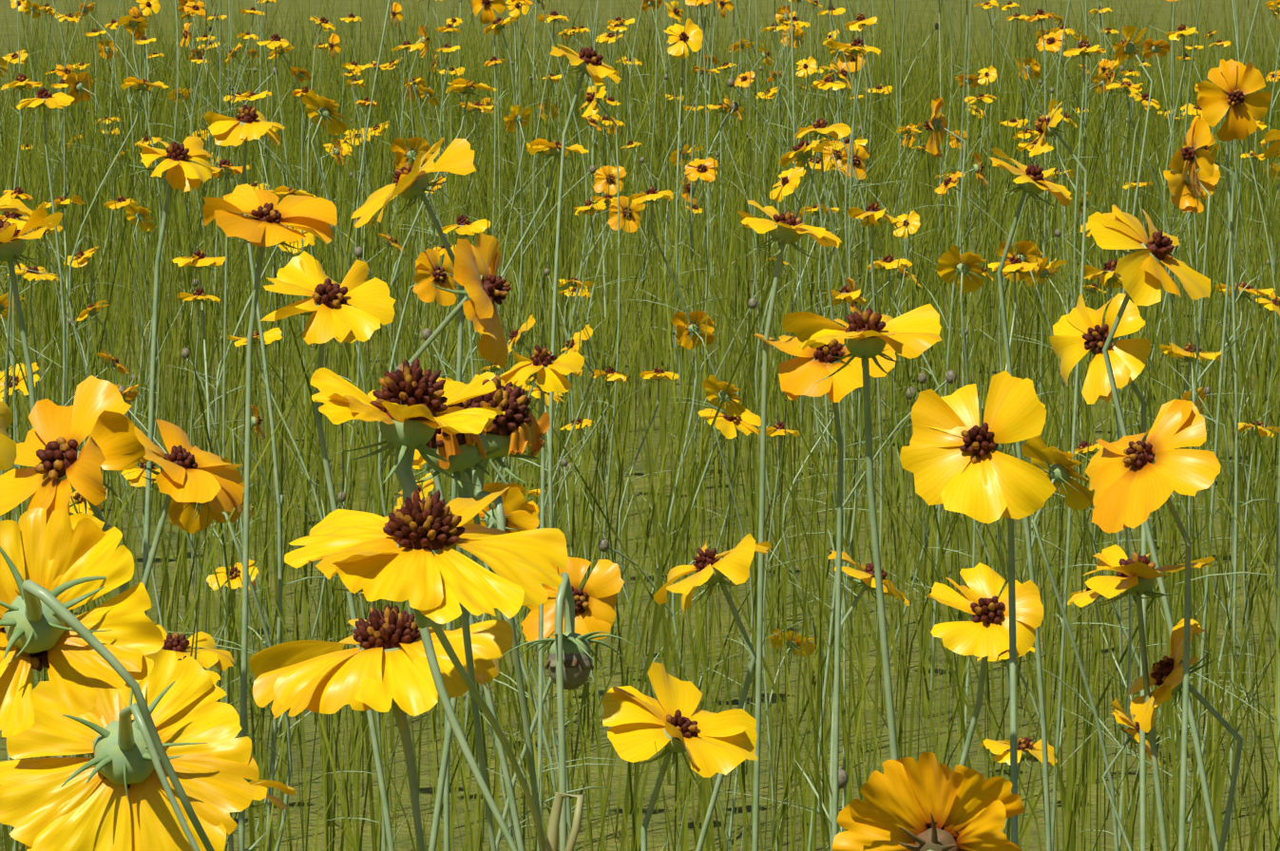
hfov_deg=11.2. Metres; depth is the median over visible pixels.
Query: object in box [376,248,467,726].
plant
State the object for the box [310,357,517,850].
flower top
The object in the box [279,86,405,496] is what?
plant
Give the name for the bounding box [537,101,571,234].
plant
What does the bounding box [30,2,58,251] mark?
plant
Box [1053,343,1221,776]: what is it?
plant
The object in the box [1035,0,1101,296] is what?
plant
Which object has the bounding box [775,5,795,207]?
plant
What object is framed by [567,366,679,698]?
plant
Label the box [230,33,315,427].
plant
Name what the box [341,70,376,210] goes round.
plant
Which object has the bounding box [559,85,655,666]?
plant
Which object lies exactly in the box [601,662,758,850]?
bloom
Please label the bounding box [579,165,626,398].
plant
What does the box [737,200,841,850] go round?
bloom
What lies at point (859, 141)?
plant
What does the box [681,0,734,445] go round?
plant
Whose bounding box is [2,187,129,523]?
plant
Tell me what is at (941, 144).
plant
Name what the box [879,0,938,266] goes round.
plant
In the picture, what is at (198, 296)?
plant
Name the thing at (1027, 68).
plant
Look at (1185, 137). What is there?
plant
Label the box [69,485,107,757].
plant
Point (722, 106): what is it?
plant
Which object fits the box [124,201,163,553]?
plant
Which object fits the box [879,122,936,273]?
plant
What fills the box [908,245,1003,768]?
plant
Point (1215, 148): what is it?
plant
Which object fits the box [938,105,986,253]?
plant
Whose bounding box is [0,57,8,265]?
plant
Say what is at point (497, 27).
plant
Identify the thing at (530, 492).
plant
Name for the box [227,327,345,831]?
plant
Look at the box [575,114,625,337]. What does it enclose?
plant
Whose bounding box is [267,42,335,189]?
plant
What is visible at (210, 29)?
plant
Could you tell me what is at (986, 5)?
plant
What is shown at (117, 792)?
flower
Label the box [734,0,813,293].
plant
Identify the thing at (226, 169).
plant
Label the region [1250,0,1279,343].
plant
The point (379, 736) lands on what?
plant
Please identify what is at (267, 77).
plant
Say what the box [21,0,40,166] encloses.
plant
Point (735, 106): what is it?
plant
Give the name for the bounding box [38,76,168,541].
plant
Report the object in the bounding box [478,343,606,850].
plant
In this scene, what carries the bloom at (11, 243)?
on the meadow ground at (659, 824)
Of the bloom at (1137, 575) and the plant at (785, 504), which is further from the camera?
the plant at (785, 504)
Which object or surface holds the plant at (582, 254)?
on the meadow ground at (659, 824)
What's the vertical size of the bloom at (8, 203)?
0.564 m
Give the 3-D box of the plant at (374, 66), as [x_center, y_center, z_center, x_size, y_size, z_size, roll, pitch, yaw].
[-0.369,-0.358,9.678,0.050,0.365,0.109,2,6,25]
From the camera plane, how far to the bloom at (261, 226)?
2.04 m
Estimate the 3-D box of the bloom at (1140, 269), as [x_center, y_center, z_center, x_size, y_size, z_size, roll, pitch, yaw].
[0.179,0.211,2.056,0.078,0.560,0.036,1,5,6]
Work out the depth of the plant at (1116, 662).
4.03 m
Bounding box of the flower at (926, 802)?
[832,752,1025,850]
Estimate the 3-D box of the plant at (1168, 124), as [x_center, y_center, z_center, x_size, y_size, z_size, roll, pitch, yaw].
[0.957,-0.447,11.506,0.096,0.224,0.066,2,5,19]
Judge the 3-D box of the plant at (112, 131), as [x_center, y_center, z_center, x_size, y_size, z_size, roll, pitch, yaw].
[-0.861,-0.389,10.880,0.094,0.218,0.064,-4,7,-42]
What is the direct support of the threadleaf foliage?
on the meadow ground at (659, 824)
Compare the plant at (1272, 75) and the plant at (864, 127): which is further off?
the plant at (1272, 75)
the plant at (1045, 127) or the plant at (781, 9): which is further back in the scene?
the plant at (781, 9)
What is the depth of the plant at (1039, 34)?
12.72 m
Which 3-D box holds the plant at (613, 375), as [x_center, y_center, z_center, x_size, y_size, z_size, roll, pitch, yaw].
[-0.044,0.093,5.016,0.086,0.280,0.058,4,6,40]
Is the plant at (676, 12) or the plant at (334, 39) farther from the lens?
the plant at (334, 39)
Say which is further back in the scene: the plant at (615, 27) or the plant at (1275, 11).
the plant at (1275, 11)
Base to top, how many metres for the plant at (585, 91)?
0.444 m
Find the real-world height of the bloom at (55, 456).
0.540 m
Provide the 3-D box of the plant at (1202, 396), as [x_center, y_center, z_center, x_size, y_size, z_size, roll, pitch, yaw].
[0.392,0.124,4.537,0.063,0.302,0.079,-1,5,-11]
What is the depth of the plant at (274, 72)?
8.34 m
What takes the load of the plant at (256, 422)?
on the meadow ground at (659, 824)
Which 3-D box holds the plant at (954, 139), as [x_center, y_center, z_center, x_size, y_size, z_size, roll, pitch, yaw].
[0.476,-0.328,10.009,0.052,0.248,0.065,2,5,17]
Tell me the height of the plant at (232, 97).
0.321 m
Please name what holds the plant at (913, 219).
on the meadow ground at (659, 824)
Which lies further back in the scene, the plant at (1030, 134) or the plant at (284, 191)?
the plant at (1030, 134)
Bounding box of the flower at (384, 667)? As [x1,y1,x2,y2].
[248,604,513,850]
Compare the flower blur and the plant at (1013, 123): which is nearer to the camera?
the flower blur
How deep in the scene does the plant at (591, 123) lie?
8.71 m
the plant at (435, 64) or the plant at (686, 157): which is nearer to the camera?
the plant at (686, 157)
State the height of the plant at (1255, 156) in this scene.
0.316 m
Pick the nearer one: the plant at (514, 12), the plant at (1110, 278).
the plant at (1110, 278)
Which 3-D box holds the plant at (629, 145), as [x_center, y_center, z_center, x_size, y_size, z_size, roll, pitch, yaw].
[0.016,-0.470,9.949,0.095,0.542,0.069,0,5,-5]
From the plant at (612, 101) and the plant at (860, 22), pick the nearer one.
the plant at (860, 22)
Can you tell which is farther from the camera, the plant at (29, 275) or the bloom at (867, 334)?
the plant at (29, 275)
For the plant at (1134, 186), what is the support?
on the meadow ground at (659, 824)
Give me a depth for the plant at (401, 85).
10.94 m
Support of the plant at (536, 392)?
on the meadow ground at (659, 824)
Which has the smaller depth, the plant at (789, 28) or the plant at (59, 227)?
the plant at (59, 227)
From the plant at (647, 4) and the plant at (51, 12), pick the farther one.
the plant at (51, 12)
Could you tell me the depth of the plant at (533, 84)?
12.04 m
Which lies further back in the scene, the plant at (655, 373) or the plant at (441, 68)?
the plant at (441, 68)
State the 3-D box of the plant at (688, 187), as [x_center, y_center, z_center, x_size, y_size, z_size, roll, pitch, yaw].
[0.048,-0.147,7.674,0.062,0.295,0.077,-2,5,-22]
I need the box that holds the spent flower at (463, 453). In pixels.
[413,398,500,850]
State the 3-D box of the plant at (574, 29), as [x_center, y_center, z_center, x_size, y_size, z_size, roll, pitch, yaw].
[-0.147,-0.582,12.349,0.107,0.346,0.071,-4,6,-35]
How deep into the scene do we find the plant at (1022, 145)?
6.08 m
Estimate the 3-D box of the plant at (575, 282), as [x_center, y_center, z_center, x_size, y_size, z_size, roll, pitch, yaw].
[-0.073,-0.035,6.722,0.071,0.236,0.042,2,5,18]
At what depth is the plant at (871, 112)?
10.68 m
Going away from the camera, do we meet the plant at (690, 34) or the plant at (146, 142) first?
the plant at (690, 34)
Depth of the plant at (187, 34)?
11.64 m
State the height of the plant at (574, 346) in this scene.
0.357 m
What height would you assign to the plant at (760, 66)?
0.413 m
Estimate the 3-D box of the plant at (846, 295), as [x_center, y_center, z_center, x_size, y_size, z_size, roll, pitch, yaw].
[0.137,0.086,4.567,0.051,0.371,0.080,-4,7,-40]
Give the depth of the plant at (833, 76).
10.49 m
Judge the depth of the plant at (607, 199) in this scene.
7.00 m
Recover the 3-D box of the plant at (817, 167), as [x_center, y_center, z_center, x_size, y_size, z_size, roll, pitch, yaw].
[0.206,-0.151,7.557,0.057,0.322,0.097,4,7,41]
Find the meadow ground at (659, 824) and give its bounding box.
[0,0,1279,850]
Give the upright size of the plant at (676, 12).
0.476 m
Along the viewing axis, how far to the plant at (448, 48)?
10.03 m
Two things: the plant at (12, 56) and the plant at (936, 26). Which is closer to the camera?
the plant at (936, 26)
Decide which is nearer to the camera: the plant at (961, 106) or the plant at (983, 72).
the plant at (983, 72)
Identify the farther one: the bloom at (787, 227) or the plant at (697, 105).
the plant at (697, 105)
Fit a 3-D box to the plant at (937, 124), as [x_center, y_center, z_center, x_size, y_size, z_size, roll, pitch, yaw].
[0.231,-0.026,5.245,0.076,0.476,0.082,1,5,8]
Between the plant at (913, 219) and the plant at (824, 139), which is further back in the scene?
the plant at (824, 139)
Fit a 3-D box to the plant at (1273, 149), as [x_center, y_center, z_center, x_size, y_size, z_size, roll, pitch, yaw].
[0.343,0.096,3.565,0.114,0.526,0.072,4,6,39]
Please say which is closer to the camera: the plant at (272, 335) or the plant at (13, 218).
the plant at (13, 218)
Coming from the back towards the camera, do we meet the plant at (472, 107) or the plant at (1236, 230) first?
the plant at (472, 107)
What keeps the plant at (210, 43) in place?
on the meadow ground at (659, 824)
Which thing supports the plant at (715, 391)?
on the meadow ground at (659, 824)
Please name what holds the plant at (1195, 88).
on the meadow ground at (659, 824)
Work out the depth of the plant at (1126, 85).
7.02 m
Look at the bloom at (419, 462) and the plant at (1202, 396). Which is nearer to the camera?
the bloom at (419, 462)
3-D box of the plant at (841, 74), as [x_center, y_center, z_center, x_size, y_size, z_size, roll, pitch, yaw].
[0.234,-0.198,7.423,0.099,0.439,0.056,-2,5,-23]
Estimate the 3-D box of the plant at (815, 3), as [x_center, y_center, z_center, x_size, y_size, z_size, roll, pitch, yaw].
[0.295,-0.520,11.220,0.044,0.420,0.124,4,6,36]
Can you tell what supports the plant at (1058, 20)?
on the meadow ground at (659, 824)
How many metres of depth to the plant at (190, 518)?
3.43 m
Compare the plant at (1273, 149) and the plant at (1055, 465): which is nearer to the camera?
the plant at (1055, 465)
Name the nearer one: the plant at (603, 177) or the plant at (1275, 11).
the plant at (603, 177)
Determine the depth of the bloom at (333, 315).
1.94 m
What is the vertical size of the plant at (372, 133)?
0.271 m
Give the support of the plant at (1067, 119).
on the meadow ground at (659, 824)
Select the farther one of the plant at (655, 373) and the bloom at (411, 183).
the plant at (655, 373)
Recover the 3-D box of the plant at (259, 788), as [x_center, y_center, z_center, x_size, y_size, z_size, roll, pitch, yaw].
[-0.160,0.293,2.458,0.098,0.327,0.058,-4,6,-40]
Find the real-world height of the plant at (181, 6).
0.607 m
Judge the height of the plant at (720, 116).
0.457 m
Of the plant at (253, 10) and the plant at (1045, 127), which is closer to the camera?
the plant at (1045, 127)
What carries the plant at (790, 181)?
on the meadow ground at (659, 824)
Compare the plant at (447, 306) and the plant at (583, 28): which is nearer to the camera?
the plant at (447, 306)
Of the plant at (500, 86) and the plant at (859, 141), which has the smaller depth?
the plant at (859, 141)
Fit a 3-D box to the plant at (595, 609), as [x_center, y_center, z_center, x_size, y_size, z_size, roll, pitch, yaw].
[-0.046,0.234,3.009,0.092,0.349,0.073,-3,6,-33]
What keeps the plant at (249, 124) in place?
on the meadow ground at (659, 824)
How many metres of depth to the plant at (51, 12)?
12.35 m
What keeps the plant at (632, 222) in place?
on the meadow ground at (659, 824)
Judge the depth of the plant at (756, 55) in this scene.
11.79 m
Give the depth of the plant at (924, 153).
9.39 m
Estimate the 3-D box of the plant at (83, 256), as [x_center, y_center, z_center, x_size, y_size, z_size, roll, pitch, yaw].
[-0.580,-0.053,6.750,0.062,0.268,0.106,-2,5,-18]
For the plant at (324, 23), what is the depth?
7.92 m
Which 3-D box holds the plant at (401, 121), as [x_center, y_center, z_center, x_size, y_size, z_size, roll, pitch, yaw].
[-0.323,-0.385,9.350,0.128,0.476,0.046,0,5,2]
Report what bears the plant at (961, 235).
on the meadow ground at (659, 824)
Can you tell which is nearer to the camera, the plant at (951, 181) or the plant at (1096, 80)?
the plant at (951, 181)
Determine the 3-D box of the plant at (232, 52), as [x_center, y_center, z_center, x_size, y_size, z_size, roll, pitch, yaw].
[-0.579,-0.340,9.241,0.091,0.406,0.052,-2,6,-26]
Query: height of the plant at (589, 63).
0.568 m
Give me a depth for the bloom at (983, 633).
1.83 m
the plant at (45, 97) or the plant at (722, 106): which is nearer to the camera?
the plant at (45, 97)
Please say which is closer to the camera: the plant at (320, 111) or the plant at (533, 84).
the plant at (320, 111)
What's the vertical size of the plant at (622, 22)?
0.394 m
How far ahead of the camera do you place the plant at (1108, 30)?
12.49 m
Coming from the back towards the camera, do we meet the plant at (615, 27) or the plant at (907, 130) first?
the plant at (615, 27)
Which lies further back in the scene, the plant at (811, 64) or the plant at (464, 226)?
the plant at (811, 64)
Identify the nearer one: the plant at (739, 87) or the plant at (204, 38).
the plant at (204, 38)
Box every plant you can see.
[0,0,77,291]
[0,49,28,188]
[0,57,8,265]
[0,73,54,514]
[0,87,91,406]
[0,211,42,850]
[0,263,59,442]
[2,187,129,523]
[9,0,36,216]
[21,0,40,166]
[24,224,62,429]
[30,0,77,248]
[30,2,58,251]
[31,195,103,406]
[33,78,78,318]
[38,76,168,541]
[41,7,59,193]
[44,69,89,195]
[46,0,99,244]
[50,13,88,186]
[60,247,112,445]
[64,28,105,237]
[64,71,122,341]
[68,62,90,184]
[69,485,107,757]
[75,1,158,235]
[76,300,149,516]
[95,115,120,274]
[96,39,125,173]
[98,19,131,272]
[98,126,140,245]
[103,0,137,178]
[103,6,154,312]
[103,195,198,509]
[113,36,156,268]
[116,159,266,850]
[117,15,167,424]
[118,248,252,669]
[118,461,238,844]
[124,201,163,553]
[130,0,166,248]
[134,0,209,305]
[145,51,197,195]
[155,625,269,850]
[158,0,205,219]
[166,454,291,850]
[168,0,211,217]
[168,191,224,374]
[169,0,253,336]
[173,0,278,380]
[176,286,258,633]
[177,655,220,685]
[178,0,225,193]
[179,22,211,214]
[180,11,231,218]
[181,186,316,639]
[182,56,220,230]
[186,33,215,202]
[189,0,240,188]
[197,40,253,185]
[203,104,340,850]
[204,13,257,192]
[205,0,235,229]
[205,41,245,308]
[206,559,258,705]
[208,0,226,188]
[217,30,258,183]
[217,404,275,681]
[222,0,259,181]
[223,90,306,300]
[227,6,265,214]
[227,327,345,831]
[228,780,295,850]
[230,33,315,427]
[235,90,286,405]
[241,0,262,178]
[248,0,271,184]
[248,0,311,269]
[248,121,286,351]
[249,181,282,318]
[257,0,283,120]
[259,16,335,370]
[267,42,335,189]
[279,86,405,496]
[293,89,360,616]
[308,42,327,176]
[312,138,352,271]
[317,33,352,251]
[321,138,346,282]
[323,592,401,850]
[333,77,364,255]
[339,13,372,257]
[340,0,399,514]
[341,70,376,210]
[342,60,372,252]
[347,96,378,424]
[349,121,398,243]
[354,77,496,495]
[357,588,425,850]
[364,60,412,272]
[373,0,442,323]
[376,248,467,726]
[381,57,403,208]
[385,39,474,356]
[389,1,405,218]
[389,136,477,378]
[391,0,418,255]
[394,213,490,764]
[395,44,621,850]
[400,25,434,328]
[403,76,441,284]
[404,77,448,349]
[417,83,446,328]
[421,138,588,745]
[423,56,519,376]
[425,100,494,288]
[426,171,466,368]
[428,17,462,220]
[428,42,459,245]
[431,55,447,193]
[432,0,446,181]
[433,243,525,496]
[434,23,460,227]
[436,65,501,234]
[442,0,509,364]
[449,0,472,202]
[453,484,545,840]
[461,481,556,809]
[469,142,549,346]
[471,97,496,205]
[474,314,547,840]
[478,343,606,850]
[480,105,533,483]
[483,16,596,483]
[485,11,510,205]
[489,377,564,702]
[495,556,624,850]
[499,0,540,246]
[499,10,568,350]
[502,5,547,200]
[503,0,602,356]
[528,0,559,237]
[528,25,587,195]
[528,73,561,301]
[533,3,552,196]
[536,324,599,822]
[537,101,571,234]
[539,0,631,496]
[543,192,626,474]
[553,365,645,728]
[554,25,591,182]
[555,199,606,577]
[555,286,611,483]
[557,28,597,184]
[557,277,593,490]
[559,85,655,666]
[563,0,621,164]
[565,0,598,273]
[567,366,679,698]
[571,0,621,229]
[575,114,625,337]
[579,19,608,200]
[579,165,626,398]
[586,0,607,202]
[586,195,645,502]
[588,400,761,845]
[592,32,626,206]
[592,165,667,359]
[593,22,632,248]
[595,38,619,166]
[604,17,668,196]
[605,116,620,266]
[610,18,668,241]
[616,56,660,191]
[620,0,676,275]
[628,0,654,254]
[628,186,757,593]
[634,18,730,476]
[639,65,720,354]
[640,0,685,221]
[654,176,696,419]
[663,94,684,195]
[664,0,704,360]
[665,3,739,476]
[668,0,745,326]
[670,5,735,265]
[670,310,736,640]
[677,4,717,204]
[680,6,700,223]
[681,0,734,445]
[682,102,719,263]
[689,102,744,352]
[694,0,729,160]
[702,374,754,850]
[706,0,741,216]
[711,0,756,220]
[715,0,768,207]
[717,95,768,401]
[720,139,956,850]
[726,0,818,442]
[727,43,788,386]
[728,38,792,168]
[729,0,761,214]
[730,0,762,201]
[733,16,819,359]
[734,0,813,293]
[737,420,821,850]
[745,394,855,685]
[746,86,777,247]
[749,22,805,305]
[754,166,805,589]
[759,0,802,167]
[766,0,831,227]
[766,25,802,169]
[772,0,801,366]
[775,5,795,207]
[778,204,839,453]
[778,550,909,850]
[781,0,805,150]
[782,0,821,222]
[783,0,832,282]
[783,156,836,434]
[783,285,870,806]
[784,56,817,305]
[785,29,808,148]
[787,76,850,496]
[794,117,911,812]
[796,278,869,629]
[804,5,845,282]
[805,140,841,314]
[808,0,891,324]
[809,201,910,772]
[811,43,866,238]
[814,0,878,230]
[814,65,831,226]
[817,28,839,222]
[818,144,869,424]
[821,0,874,287]
[821,58,875,432]
[821,70,860,271]
[826,38,857,324]
[827,0,891,251]
[828,13,883,429]
[828,135,942,401]
[832,37,921,494]
[850,0,885,163]
[853,0,891,257]
[856,126,921,377]
[864,83,923,257]
[865,253,980,660]
[873,0,930,259]
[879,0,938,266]
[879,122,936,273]
[880,210,920,510]
[884,97,972,690]
[900,126,921,307]
[906,254,1062,718]
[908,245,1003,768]
[910,0,984,415]
[916,0,941,343]
[934,171,965,308]
[935,8,1071,460]
[936,130,967,234]
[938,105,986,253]
[940,0,978,221]
[946,152,993,390]
[950,76,987,164]
[954,0,980,250]
[955,267,993,404]
[964,93,1008,298]
[967,65,1001,259]
[973,0,1042,250]
[974,4,1000,164]
[975,138,1060,541]
[976,98,1105,850]
[979,737,1057,833]
[996,0,1019,205]
[996,240,1065,583]
[997,116,1066,286]
[1006,12,1050,283]
[1012,128,1048,354]
[1015,57,1049,241]
[1016,24,1075,260]
[1021,436,1119,850]
[1023,38,1122,483]
[1029,114,1055,239]
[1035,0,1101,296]
[1035,28,1093,159]
[1036,0,1088,152]
[1038,112,1077,312]
[1046,0,1104,400]
[1051,259,1165,850]
[1052,13,1071,149]
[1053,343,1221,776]
[1054,91,1160,435]
[1058,30,1106,433]
[1060,222,1162,573]
[1064,0,1095,200]
[1067,27,1118,196]
[1068,24,1153,752]
[1069,586,1175,838]
[1077,191,1101,361]
[1088,5,1138,212]
[1090,0,1121,254]
[1090,74,1123,196]
[1091,0,1133,210]
[1096,58,1118,210]
[1098,59,1136,295]
[1098,68,1140,207]
[1101,696,1161,850]
[1106,77,1191,435]
[1113,59,1150,212]
[1122,180,1153,335]
[1124,281,1275,648]
[1127,115,1256,850]
[1133,114,1184,254]
[1140,0,1190,326]
[1148,23,1198,401]
[1153,145,1274,794]
[1157,58,1271,840]
[1157,108,1182,214]
[1165,0,1199,237]
[1165,53,1195,224]
[1172,129,1279,850]
[1172,387,1260,821]
[1178,103,1228,339]
[1181,0,1218,379]
[1183,133,1219,536]
[1184,43,1220,200]
[1201,30,1224,237]
[1203,291,1279,594]
[1204,0,1242,387]
[1208,38,1248,303]
[1209,420,1279,741]
[1210,197,1270,446]
[1215,0,1264,344]
[1218,0,1241,261]
[1219,120,1279,561]
[1230,0,1270,283]
[1240,151,1279,414]
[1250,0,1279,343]
[1265,70,1279,84]
[1266,6,1279,201]
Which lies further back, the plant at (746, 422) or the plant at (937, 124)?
the plant at (937, 124)
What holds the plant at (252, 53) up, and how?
on the meadow ground at (659, 824)
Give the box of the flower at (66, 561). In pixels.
[0,507,214,850]
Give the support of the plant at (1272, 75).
on the meadow ground at (659, 824)
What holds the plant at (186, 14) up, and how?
on the meadow ground at (659, 824)
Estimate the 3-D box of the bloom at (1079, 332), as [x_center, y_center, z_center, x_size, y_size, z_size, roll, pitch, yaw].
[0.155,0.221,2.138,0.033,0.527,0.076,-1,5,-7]
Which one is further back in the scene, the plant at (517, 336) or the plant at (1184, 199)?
the plant at (1184, 199)
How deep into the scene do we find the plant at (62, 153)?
10.60 m
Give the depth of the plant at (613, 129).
10.61 m
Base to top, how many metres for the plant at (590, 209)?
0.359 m
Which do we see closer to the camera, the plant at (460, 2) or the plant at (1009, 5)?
the plant at (1009, 5)
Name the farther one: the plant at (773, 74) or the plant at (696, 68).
the plant at (773, 74)
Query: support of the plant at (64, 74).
on the meadow ground at (659, 824)
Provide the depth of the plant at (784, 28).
9.21 m
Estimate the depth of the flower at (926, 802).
1.16 m
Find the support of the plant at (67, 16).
on the meadow ground at (659, 824)
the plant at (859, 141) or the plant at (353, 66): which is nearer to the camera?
the plant at (859, 141)
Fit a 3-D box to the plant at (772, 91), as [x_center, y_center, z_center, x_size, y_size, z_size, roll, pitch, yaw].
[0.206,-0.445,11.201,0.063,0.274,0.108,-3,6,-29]
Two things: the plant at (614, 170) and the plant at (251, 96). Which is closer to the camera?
the plant at (251, 96)
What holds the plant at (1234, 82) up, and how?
on the meadow ground at (659, 824)
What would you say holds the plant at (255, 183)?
on the meadow ground at (659, 824)
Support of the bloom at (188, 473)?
on the meadow ground at (659, 824)
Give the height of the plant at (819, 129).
0.487 m
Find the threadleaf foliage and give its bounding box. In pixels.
[660,802,744,850]
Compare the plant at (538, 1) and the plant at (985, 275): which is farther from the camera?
the plant at (538, 1)
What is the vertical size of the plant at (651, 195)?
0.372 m
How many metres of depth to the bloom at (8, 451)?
1.55 m
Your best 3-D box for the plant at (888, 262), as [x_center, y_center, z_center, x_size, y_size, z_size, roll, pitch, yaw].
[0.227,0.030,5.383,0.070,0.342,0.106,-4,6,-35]
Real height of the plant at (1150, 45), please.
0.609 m
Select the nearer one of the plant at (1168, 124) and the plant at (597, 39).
the plant at (1168, 124)
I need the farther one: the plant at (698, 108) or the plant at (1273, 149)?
the plant at (698, 108)
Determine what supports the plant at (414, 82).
on the meadow ground at (659, 824)
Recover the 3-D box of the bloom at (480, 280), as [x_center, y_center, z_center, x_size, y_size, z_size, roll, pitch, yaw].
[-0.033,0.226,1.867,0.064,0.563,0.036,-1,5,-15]
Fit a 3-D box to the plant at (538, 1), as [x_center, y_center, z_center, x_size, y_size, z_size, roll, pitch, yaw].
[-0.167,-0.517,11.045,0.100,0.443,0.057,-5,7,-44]
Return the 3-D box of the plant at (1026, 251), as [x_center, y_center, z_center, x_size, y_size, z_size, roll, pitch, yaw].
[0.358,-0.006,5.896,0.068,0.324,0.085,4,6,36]
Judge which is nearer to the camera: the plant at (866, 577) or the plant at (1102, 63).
the plant at (866, 577)
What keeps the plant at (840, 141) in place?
on the meadow ground at (659, 824)
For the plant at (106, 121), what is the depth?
10.13 m
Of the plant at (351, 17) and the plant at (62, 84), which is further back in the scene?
the plant at (351, 17)
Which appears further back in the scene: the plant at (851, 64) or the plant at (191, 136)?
the plant at (851, 64)
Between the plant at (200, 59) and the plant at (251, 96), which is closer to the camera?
the plant at (251, 96)
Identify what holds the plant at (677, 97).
on the meadow ground at (659, 824)
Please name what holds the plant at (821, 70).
on the meadow ground at (659, 824)
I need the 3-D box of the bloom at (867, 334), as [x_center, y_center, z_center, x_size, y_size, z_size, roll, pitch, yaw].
[0.068,0.246,1.684,0.058,0.556,0.036,-1,5,-15]
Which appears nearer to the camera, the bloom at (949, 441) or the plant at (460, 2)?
the bloom at (949, 441)
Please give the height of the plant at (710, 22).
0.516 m
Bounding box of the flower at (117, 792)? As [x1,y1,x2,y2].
[0,649,259,850]
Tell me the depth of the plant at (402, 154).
7.12 m
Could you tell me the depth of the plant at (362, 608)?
3.36 m
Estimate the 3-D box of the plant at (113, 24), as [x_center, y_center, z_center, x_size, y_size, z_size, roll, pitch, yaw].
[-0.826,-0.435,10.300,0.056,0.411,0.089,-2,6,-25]
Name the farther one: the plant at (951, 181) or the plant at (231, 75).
the plant at (231, 75)
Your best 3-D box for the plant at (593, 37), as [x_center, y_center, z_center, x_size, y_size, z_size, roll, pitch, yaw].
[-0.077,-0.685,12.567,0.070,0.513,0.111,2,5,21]
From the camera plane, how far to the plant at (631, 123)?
10.78 m
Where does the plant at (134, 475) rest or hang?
on the meadow ground at (659, 824)
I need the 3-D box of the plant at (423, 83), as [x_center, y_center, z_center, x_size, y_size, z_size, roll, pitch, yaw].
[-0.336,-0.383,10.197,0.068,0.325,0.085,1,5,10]
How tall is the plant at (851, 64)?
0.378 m
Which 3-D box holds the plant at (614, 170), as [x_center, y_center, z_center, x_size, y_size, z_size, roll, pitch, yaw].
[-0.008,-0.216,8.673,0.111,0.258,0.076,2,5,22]
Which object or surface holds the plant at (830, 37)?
on the meadow ground at (659, 824)
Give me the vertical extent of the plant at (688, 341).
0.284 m
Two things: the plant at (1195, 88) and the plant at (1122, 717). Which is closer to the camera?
the plant at (1122, 717)
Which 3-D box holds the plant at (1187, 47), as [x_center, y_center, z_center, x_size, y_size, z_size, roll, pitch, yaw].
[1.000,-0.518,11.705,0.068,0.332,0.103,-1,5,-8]
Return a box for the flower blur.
[284,487,568,850]
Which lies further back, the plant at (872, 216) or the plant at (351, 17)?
the plant at (351, 17)
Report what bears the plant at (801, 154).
on the meadow ground at (659, 824)
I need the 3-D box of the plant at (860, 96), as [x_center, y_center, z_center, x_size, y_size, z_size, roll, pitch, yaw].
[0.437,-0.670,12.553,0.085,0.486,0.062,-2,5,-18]
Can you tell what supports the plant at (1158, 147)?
on the meadow ground at (659, 824)
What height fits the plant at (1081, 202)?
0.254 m
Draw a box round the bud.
[496,572,634,850]
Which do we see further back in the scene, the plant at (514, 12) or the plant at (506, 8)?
the plant at (506, 8)
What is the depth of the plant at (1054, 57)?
12.36 m
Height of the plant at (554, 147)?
0.459 m
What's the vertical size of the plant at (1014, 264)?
0.365 m
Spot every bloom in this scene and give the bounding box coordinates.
[0,191,33,217]
[0,208,63,757]
[0,375,145,593]
[0,401,17,470]
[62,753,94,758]
[123,414,245,613]
[128,135,217,615]
[202,183,337,850]
[258,250,395,850]
[351,137,476,850]
[407,231,525,850]
[412,371,505,850]
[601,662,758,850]
[653,534,771,850]
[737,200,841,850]
[753,323,896,850]
[782,304,941,760]
[899,370,1056,846]
[926,562,1043,766]
[989,147,1071,850]
[1049,293,1153,850]
[1067,544,1215,850]
[1084,399,1221,850]
[1088,204,1219,850]
[1123,618,1243,850]
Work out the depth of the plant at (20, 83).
6.32 m
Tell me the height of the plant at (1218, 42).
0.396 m
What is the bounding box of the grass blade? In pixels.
[546,792,584,850]
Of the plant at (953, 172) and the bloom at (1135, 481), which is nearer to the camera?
the bloom at (1135, 481)
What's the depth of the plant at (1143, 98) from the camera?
6.22 m
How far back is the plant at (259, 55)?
12.13 m
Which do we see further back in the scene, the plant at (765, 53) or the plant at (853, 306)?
the plant at (765, 53)
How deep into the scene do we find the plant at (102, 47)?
12.62 m
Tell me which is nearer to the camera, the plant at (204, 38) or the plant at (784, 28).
the plant at (784, 28)
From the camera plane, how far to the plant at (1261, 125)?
6.10 m
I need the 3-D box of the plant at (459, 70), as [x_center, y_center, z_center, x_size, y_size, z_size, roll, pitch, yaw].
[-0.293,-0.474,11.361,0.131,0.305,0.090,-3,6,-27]
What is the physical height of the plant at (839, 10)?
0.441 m
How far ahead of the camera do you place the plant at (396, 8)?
11.25 m
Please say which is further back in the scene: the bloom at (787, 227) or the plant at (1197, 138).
the plant at (1197, 138)
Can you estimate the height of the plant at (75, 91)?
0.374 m
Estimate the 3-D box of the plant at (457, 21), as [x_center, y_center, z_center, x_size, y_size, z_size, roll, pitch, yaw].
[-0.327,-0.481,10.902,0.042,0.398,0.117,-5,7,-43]

